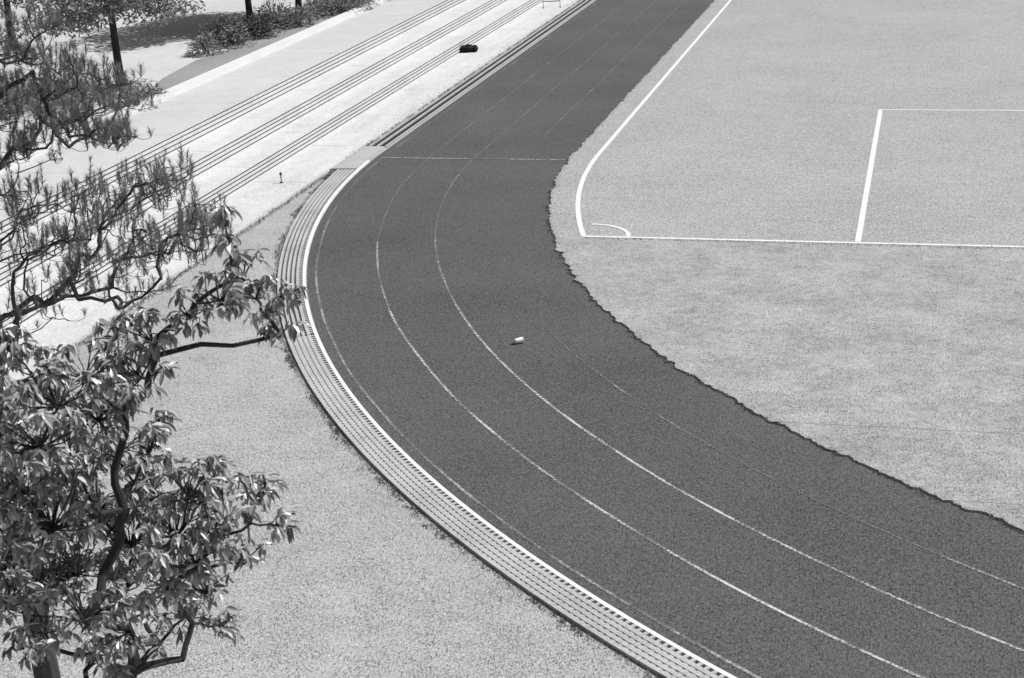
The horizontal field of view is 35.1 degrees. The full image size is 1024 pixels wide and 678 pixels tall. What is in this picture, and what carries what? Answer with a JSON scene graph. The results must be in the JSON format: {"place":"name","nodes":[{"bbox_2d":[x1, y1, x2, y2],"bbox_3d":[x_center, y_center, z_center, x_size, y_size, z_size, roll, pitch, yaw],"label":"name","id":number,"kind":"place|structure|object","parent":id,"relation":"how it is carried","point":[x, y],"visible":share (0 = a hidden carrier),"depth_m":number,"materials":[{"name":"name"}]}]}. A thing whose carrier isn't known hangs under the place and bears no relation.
{"place":"outdoors","nodes":[
{"label":"outdoors","id":0,"kind":"place"},
{"bbox_2d":[0,0,337,157],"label":"plaza paving","id":1,"kind":"structure","parent":0,"point":[159,51],"depth_m":54.44,"materials":[{"name":"white concrete"}]},
{"bbox_2d":[3,0,17,47],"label":"plaza tree","id":2,"kind":"object","parent":1,"relation":"on","point":[10,26],"visible":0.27,"depth_m":54.37,"materials":[{"name":"black plant"}]},
{"bbox_2d":[9,0,205,85],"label":"plaza tree","id":3,"kind":"object","parent":1,"relation":"on","point":[111,10],"visible":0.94,"depth_m":44.66,"materials":[{"name":"grey plant"}]},
{"bbox_2d":[38,1,368,144],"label":"grass bed","id":4,"kind":"object","parent":1,"relation":"on","point":[195,68],"visible":0.44,"depth_m":50.63,"materials":[{"name":"grey plant"}]},
{"bbox_2d":[111,74,169,106],"bbox_3d":[-10.171,-6.682,43.870,1.580,0.821,2.334,-4,19,-3],"label":"shrub","id":5,"kind":"object","parent":4,"relation":"on","point":[145,92],"visible":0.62,"depth_m":43.74,"materials":[{"name":"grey plant"}]},
{"bbox_2d":[185,0,379,56],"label":"hedge","id":6,"kind":"object","parent":4,"relation":"on","point":[216,37],"visible":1,"depth_m":54.77,"materials":[{"name":"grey plant"}]},
{"bbox_2d":[245,0,252,20],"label":"plaza tree","id":7,"kind":"object","parent":1,"relation":"on","point":[248,4],"visible":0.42,"depth_m":56.79,"materials":[{"name":"black plant"}]},
{"bbox_2d":[295,0,302,13],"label":"plaza tree","id":8,"kind":"object","parent":1,"relation":"on","point":[298,2],"visible":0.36,"depth_m":59.56,"materials":[{"name":"black plant"}]},
{"bbox_2d":[0,0,1023,677],"bbox_3d":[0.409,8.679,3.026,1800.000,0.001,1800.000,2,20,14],"label":"ground","id":9,"kind":"structure","parent":0,"point":[268,362],"depth_m":20.25,"materials":[{"name":"grey plant"}]},
{"bbox_2d":[0,0,236,677],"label":"conifer tree","id":10,"kind":"object","parent":9,"relation":"on","point":[108,129],"visible":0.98,"depth_m":15.11,"materials":[{"name":"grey plant"}]},
{"bbox_2d":[0,203,310,677],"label":"broadleaf tree","id":11,"kind":"object","parent":9,"relation":"on","point":[43,588],"visible":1,"depth_m":9.46,"materials":[{"name":"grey plant"}]},
{"bbox_2d":[0,0,579,380],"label":"terrace steps","id":12,"kind":"structure","parent":9,"relation":"on","point":[342,84],"depth_m":43.60,"materials":[{"name":"concrete"}]},
{"bbox_2d":[7,0,516,346],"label":"terrace joints","id":13,"kind":"object","parent":12,"relation":"on","point":[260,181],"visible":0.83,"depth_m":39.83,"materials":[{"name":"grey concrete"}]},
{"bbox_2d":[460,44,477,51],"bbox_3d":[-1.523,-10.236,56.975,0.680,0.253,0.447,-1,19,4],"label":"duffel bag","id":14,"kind":"object","parent":12,"relation":"on","point":[468,48],"visible":1,"depth_m":56.82,"materials":[{"name":"black fabric"}]},
{"bbox_2d":[73,0,662,677],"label":"verge grass","id":15,"kind":"structure","parent":9,"relation":"on","point":[293,366],"depth_m":27.41,"materials":[{"name":"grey plant"}]},
{"bbox_2d":[277,0,724,677],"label":"drain grating","id":16,"kind":"object","parent":9,"relation":"on","point":[443,510],"visible":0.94,"depth_m":22.47,"materials":[{"name":"grey metal"}]},
{"bbox_2d":[330,146,384,169],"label":"drain access slab","id":17,"kind":"structure","parent":16,"relation":"on","point":[359,158],"depth_m":41.74,"materials":[{"name":"white concrete"}]},
{"bbox_2d":[307,0,1023,677],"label":"running track","id":18,"kind":"structure","parent":0,"point":[507,276],"depth_m":23.78,"materials":[{"name":"grey rubber"}]},
{"bbox_2d":[510,337,523,344],"bbox_3d":[0.074,0.033,27.698,0.241,0.112,0.112,-10,20,-20],"label":"paper cup","id":19,"kind":"object","parent":18,"relation":"on","point":[519,340],"visible":1,"depth_m":27.68,"materials":[{"name":"white paper"}]},
{"bbox_2d":[303,160,736,677],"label":"kerb","id":20,"kind":"structure","parent":18,"relation":"on","point":[512,542],"depth_m":21.75,"materials":[{"name":"white paint"}]},
{"bbox_2d":[315,0,1023,677],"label":"lane markings","id":21,"kind":"object","parent":18,"relation":"on","point":[601,440],"visible":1,"depth_m":22.68,"materials":[{"name":"paint"}]},
{"bbox_2d":[542,0,1023,533],"bbox_3d":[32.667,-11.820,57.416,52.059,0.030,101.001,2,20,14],"label":"infield lawn","id":22,"kind":"structure","parent":0,"point":[753,120],"depth_m":34.22,"materials":[{"name":"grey plant"}]},
{"bbox_2d":[575,0,1023,246],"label":"pitch markings","id":23,"kind":"object","parent":22,"relation":"on","point":[863,204],"visible":1,"depth_m":36.61,"materials":[{"name":"paint"}]},
{"bbox_2d":[586,237,1022,248],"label":"goal line grass","id":24,"kind":"structure","parent":22,"relation":"on","point":[808,243],"depth_m":32.52,"materials":[{"name":"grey plant"}]}
]}

